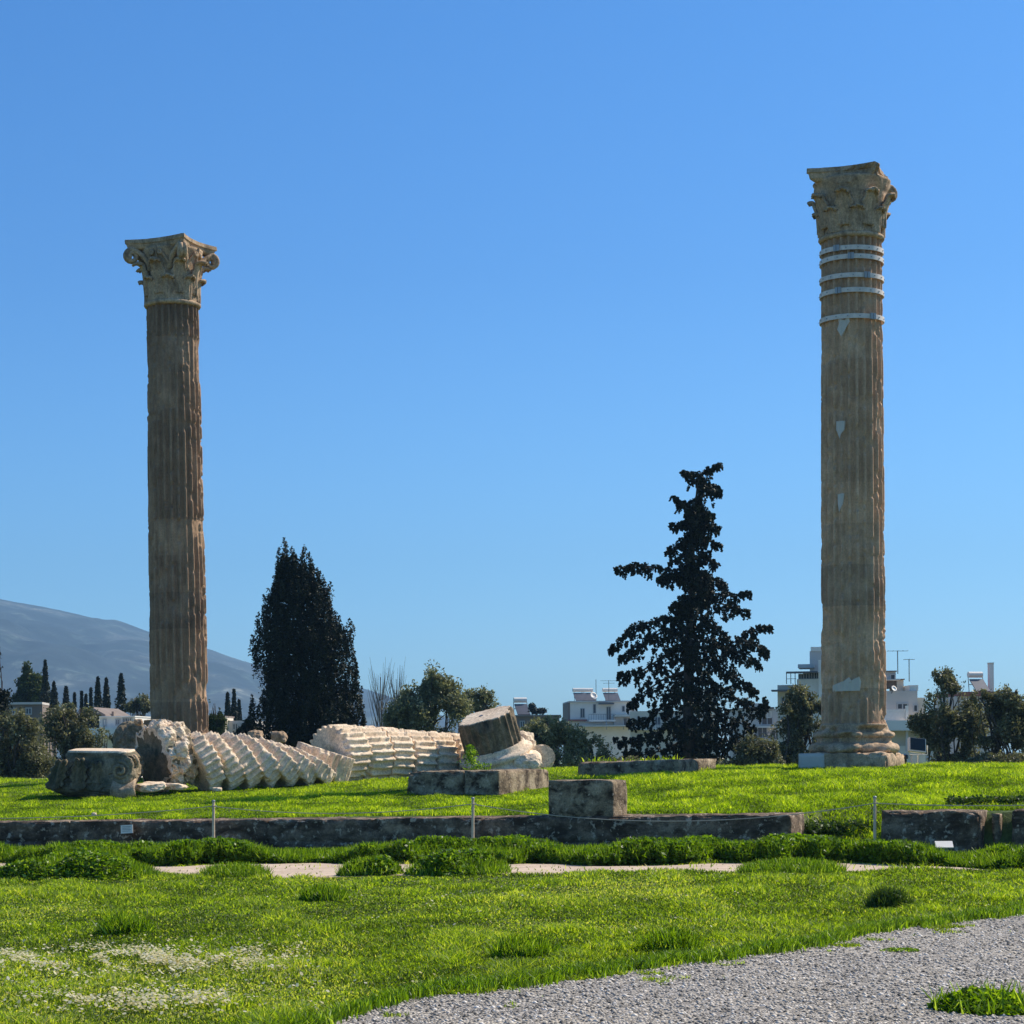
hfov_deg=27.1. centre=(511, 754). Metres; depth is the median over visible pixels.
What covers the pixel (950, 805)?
rope
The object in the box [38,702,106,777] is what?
olive tree
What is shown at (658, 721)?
window
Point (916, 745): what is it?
floodlight
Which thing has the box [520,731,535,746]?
stone fragment
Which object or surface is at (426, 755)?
fallen drum
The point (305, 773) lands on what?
fallen drum
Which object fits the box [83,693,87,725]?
slim cypress
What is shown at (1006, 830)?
ground
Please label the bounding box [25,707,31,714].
window
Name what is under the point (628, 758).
hedge shrub
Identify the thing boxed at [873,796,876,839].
rope post
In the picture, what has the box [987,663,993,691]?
tall flue
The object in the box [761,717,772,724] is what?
window
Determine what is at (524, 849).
weeds
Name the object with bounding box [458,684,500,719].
olive tree
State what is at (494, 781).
stone block
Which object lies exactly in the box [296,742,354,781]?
fallen drum
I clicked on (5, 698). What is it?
dark tree
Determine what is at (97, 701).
slim cypress
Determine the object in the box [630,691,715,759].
apartment building
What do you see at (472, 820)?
rope post
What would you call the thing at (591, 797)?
stone block
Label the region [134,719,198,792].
carved neck block
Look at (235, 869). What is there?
weed clump
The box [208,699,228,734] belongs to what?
round tree
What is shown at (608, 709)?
window
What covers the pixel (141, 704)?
round tree
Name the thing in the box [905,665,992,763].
olive tree
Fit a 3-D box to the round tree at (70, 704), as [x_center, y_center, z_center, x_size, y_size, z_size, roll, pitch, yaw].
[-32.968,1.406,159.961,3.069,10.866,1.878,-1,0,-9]
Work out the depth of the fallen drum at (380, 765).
63.65 m
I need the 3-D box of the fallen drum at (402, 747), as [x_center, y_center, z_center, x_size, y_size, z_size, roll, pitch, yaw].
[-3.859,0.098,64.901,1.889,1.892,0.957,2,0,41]
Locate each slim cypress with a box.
[40,659,50,702]
[49,681,58,755]
[62,686,69,704]
[72,692,76,707]
[79,691,83,726]
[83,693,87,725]
[88,687,93,727]
[92,676,103,746]
[102,677,110,707]
[114,673,127,712]
[223,692,231,715]
[230,688,237,720]
[237,699,242,720]
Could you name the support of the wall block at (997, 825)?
on the ground at (1006, 830)
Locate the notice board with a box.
[121,825,132,833]
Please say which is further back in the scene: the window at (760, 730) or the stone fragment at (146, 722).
the window at (760, 730)
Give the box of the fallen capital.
[45,748,144,797]
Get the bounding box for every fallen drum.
[191,731,225,790]
[204,731,245,789]
[220,731,263,788]
[237,733,280,787]
[255,736,299,786]
[269,740,315,785]
[285,744,335,783]
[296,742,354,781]
[310,724,372,780]
[357,725,395,779]
[376,727,416,778]
[404,729,439,771]
[422,731,459,769]
[443,732,464,769]
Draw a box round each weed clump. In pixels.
[0,847,166,880]
[90,911,158,936]
[198,861,273,878]
[295,883,355,901]
[333,853,404,875]
[403,847,513,876]
[484,932,569,958]
[632,925,706,951]
[734,856,851,874]
[861,884,914,908]
[880,947,919,951]
[920,977,1023,1015]
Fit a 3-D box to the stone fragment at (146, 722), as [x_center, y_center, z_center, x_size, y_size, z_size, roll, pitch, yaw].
[-9.868,-0.861,58.406,0.538,0.248,0.467,-1,0,0]
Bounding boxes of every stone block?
[407,770,465,794]
[464,768,548,795]
[548,779,626,817]
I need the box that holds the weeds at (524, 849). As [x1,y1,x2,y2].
[0,832,1023,869]
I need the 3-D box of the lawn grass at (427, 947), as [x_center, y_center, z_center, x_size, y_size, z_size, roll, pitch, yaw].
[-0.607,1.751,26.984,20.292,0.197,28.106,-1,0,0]
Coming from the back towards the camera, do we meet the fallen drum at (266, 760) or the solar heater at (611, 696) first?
the solar heater at (611, 696)
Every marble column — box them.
[123,233,219,734]
[798,161,904,768]
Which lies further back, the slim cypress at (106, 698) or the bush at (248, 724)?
the slim cypress at (106, 698)
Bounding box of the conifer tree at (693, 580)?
[607,462,774,763]
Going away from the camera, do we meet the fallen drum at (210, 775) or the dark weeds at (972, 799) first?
the dark weeds at (972, 799)
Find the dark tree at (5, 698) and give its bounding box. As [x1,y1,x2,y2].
[0,651,12,723]
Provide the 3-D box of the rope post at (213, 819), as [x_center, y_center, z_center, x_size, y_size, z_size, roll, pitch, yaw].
[-5.897,1.369,42.000,0.260,0.955,0.200,0,0,0]
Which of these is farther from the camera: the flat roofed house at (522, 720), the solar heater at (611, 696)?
the solar heater at (611, 696)
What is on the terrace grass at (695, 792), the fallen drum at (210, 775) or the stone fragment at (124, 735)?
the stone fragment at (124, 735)
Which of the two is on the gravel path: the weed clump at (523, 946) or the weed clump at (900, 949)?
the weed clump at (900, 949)
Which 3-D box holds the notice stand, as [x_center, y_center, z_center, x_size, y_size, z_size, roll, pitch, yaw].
[6.952,1.569,34.200,0.280,0.354,0.184,-1,0,5]
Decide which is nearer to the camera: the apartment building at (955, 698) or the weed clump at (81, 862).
the weed clump at (81, 862)
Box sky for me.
[0,0,1023,756]
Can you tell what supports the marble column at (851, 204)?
on the ground at (1006, 830)
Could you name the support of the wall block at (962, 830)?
on the ground at (1006, 830)
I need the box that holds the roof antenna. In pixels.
[903,659,913,681]
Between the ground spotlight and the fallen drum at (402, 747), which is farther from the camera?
the fallen drum at (402, 747)
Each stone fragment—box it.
[112,721,143,748]
[134,719,142,725]
[135,781,165,792]
[143,719,158,725]
[164,783,187,790]
[212,787,221,791]
[247,730,263,738]
[271,731,287,742]
[513,753,541,768]
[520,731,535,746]
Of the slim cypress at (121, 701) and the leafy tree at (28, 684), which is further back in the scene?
the leafy tree at (28, 684)
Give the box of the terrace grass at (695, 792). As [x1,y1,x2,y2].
[0,760,1023,842]
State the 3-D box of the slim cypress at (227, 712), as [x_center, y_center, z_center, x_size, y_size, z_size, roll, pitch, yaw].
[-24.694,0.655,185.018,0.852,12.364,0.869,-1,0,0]
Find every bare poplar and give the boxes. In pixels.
[367,658,394,726]
[386,657,408,705]
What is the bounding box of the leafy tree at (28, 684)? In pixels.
[10,660,49,701]
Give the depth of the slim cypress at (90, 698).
197.91 m
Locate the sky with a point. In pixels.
(491, 276)
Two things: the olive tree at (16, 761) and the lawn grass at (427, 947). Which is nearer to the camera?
the lawn grass at (427, 947)
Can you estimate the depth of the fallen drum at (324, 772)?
60.23 m
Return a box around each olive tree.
[0,706,55,777]
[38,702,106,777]
[380,659,474,733]
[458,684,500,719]
[765,682,820,765]
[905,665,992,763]
[958,682,1023,756]
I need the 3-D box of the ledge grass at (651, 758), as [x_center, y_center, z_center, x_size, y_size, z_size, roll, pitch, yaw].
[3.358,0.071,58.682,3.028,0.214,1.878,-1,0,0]
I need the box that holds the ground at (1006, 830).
[0,752,1021,1023]
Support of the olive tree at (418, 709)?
on the ground at (1006, 830)
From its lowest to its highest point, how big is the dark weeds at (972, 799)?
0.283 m
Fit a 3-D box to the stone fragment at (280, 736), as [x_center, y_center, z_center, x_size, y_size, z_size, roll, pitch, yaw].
[-6.987,-0.510,63.796,0.505,0.405,0.494,-1,0,0]
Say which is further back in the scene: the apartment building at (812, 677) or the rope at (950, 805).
the apartment building at (812, 677)
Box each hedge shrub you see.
[598,755,643,760]
[716,730,786,765]
[957,750,1023,763]
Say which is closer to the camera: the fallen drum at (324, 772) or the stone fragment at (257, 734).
the fallen drum at (324, 772)
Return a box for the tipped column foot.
[458,706,541,769]
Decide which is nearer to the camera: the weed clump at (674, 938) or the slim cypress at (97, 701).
the weed clump at (674, 938)
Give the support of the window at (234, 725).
in the white house at (232, 725)
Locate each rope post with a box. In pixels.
[212,800,215,837]
[471,797,474,838]
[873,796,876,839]
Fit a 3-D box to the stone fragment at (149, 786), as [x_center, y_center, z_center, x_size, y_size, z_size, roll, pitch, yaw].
[-9.604,0.848,56.280,0.917,0.258,0.767,-7,8,-23]
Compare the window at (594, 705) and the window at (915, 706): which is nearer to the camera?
the window at (915, 706)
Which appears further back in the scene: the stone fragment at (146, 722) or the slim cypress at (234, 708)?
the slim cypress at (234, 708)
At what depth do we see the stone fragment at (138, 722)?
58.50 m
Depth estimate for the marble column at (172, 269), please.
67.31 m
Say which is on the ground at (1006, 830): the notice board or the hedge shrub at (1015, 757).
the hedge shrub at (1015, 757)
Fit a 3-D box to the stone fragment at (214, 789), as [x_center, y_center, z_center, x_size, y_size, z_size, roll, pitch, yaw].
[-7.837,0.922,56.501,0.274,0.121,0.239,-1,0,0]
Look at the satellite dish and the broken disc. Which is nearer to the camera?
the broken disc
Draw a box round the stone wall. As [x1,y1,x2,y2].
[0,812,803,847]
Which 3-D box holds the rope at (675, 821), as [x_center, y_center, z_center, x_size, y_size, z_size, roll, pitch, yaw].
[2.818,1.045,38.545,7.494,0.336,0.015,-1,0,18]
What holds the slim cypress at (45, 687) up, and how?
on the ground at (1006, 830)
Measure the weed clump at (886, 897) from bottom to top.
0.308 m
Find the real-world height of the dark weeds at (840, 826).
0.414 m
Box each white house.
[8,702,56,758]
[89,707,150,777]
[225,716,268,734]
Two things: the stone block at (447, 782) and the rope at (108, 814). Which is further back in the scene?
the stone block at (447, 782)
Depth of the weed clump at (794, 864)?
30.81 m
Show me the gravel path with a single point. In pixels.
(673, 994)
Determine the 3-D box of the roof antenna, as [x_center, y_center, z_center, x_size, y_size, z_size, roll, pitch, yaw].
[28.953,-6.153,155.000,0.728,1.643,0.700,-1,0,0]
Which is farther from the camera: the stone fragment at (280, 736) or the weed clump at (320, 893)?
the stone fragment at (280, 736)
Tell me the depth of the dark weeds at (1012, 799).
38.53 m
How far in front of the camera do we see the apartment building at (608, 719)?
329.98 m
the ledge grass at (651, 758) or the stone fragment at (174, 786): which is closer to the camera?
the stone fragment at (174, 786)
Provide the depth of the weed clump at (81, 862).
31.53 m
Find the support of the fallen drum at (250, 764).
on the ground at (1006, 830)
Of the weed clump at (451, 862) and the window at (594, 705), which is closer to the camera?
the weed clump at (451, 862)
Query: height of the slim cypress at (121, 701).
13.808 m
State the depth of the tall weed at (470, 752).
59.87 m
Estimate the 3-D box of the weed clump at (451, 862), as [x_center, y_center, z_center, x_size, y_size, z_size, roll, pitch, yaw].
[-0.795,1.599,31.955,1.698,0.458,1.554,-1,0,0]
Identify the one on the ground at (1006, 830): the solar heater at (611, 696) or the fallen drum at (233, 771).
the fallen drum at (233, 771)
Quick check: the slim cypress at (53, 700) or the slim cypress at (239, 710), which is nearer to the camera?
the slim cypress at (53, 700)
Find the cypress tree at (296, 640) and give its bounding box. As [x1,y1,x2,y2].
[247,537,366,746]
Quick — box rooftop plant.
[527,702,547,714]
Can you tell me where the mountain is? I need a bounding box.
[0,599,458,759]
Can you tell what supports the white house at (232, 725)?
on the ground at (1006, 830)
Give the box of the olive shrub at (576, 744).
[520,714,618,767]
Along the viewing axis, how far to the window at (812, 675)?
189.86 m
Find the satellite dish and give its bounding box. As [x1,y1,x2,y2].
[590,692,596,698]
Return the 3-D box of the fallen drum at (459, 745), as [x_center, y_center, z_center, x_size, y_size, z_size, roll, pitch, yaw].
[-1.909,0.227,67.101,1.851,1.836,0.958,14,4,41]
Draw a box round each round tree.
[58,702,89,725]
[123,693,149,715]
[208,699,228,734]
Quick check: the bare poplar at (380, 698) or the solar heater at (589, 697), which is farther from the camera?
the solar heater at (589, 697)
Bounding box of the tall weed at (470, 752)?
[457,744,491,769]
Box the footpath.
[0,863,991,877]
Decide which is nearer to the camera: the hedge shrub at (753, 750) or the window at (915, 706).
the hedge shrub at (753, 750)
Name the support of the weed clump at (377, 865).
on the footpath
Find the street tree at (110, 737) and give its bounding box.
[94,727,112,747]
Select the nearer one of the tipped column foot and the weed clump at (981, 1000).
the weed clump at (981, 1000)
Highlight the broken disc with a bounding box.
[531,745,554,768]
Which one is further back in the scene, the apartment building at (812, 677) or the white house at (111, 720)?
the apartment building at (812, 677)
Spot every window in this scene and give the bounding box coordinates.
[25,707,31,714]
[115,719,120,725]
[232,723,237,729]
[580,708,584,717]
[593,704,595,713]
[606,707,610,719]
[654,717,660,724]
[757,728,767,737]
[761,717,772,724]
[766,711,771,717]
[803,673,809,678]
[810,673,814,678]
[890,674,895,678]
[897,703,907,708]
[913,704,917,711]
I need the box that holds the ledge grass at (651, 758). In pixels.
[582,754,683,761]
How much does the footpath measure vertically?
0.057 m
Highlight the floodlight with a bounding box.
[907,737,927,763]
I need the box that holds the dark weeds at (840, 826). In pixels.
[804,812,877,833]
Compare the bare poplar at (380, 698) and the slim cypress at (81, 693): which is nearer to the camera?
the bare poplar at (380, 698)
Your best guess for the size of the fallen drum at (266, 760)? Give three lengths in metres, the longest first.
1.744 x 1.741 x 0.570 m
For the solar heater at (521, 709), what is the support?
on the flat roofed house at (522, 720)
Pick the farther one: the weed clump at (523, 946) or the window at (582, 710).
the window at (582, 710)
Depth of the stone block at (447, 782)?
50.45 m
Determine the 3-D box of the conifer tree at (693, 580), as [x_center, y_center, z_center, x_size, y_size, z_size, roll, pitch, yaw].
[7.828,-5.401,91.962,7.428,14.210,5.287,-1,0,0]
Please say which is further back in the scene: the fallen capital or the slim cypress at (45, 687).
the slim cypress at (45, 687)
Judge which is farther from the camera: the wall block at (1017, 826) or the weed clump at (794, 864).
the wall block at (1017, 826)
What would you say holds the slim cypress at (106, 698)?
on the ground at (1006, 830)
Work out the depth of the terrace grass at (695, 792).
46.87 m
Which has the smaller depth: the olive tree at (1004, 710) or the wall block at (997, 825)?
the wall block at (997, 825)
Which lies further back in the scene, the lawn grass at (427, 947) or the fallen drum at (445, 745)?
the fallen drum at (445, 745)
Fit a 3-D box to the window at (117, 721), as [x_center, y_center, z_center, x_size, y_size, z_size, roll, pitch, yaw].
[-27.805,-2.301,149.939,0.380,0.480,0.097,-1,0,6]
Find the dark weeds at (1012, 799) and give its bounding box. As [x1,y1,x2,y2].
[997,794,1023,804]
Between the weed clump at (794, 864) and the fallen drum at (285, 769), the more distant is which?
the fallen drum at (285, 769)
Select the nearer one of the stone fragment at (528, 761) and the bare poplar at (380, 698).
the stone fragment at (528, 761)
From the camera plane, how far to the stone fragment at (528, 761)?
64.83 m
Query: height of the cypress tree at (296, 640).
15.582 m
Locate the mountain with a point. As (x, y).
(78, 652)
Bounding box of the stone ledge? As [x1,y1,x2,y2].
[578,759,715,775]
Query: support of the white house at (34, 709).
on the ground at (1006, 830)
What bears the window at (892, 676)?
in the apartment building at (903, 702)
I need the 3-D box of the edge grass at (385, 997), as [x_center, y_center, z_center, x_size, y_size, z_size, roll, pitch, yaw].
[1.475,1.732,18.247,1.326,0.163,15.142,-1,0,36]
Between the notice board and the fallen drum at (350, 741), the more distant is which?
the fallen drum at (350, 741)
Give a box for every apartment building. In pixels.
[563,701,638,759]
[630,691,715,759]
[729,703,777,760]
[771,647,821,749]
[884,671,935,762]
[936,691,995,757]
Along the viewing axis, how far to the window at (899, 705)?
151.19 m
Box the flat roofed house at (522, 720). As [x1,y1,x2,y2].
[515,715,560,767]
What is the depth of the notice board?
42.89 m
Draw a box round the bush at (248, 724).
[233,717,261,734]
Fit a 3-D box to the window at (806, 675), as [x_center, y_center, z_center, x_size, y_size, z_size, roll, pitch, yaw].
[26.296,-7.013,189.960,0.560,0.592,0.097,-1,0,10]
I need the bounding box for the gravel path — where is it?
[337,916,1023,1023]
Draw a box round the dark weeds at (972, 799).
[944,794,1001,804]
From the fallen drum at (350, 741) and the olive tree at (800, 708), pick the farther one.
the olive tree at (800, 708)
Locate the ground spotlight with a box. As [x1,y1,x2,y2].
[904,754,908,763]
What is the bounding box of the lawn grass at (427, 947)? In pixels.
[0,849,1023,1023]
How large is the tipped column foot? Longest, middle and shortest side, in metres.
2.669 x 2.647 x 1.990 m
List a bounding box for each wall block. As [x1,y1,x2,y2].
[881,809,987,853]
[992,813,1001,842]
[1012,808,1023,847]
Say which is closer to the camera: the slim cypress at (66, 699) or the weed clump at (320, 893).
the weed clump at (320, 893)
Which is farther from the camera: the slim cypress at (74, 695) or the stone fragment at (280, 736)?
the slim cypress at (74, 695)
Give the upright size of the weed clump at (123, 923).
0.254 m
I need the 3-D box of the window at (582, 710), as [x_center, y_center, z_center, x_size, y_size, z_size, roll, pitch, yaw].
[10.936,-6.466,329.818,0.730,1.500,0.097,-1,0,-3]
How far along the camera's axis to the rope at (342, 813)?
40.81 m
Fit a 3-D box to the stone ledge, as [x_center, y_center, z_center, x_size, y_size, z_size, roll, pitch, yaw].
[3.790,0.454,59.215,2.928,0.662,3.632,-1,0,22]
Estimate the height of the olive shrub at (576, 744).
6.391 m
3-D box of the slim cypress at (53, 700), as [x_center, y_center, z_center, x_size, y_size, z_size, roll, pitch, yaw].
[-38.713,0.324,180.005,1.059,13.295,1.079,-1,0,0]
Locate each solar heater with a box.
[513,697,529,714]
[572,688,587,700]
[585,688,595,700]
[602,688,620,700]
[967,672,989,691]
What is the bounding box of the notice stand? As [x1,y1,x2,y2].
[935,841,953,850]
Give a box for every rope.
[0,806,212,818]
[213,804,470,813]
[473,803,873,821]
[874,803,1023,805]
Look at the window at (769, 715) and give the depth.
220.03 m
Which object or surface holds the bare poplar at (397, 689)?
on the ground at (1006, 830)
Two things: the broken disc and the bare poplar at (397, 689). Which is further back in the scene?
the bare poplar at (397, 689)
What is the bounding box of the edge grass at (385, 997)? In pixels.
[242,899,1023,1023]
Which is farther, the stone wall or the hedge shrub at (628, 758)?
the hedge shrub at (628, 758)

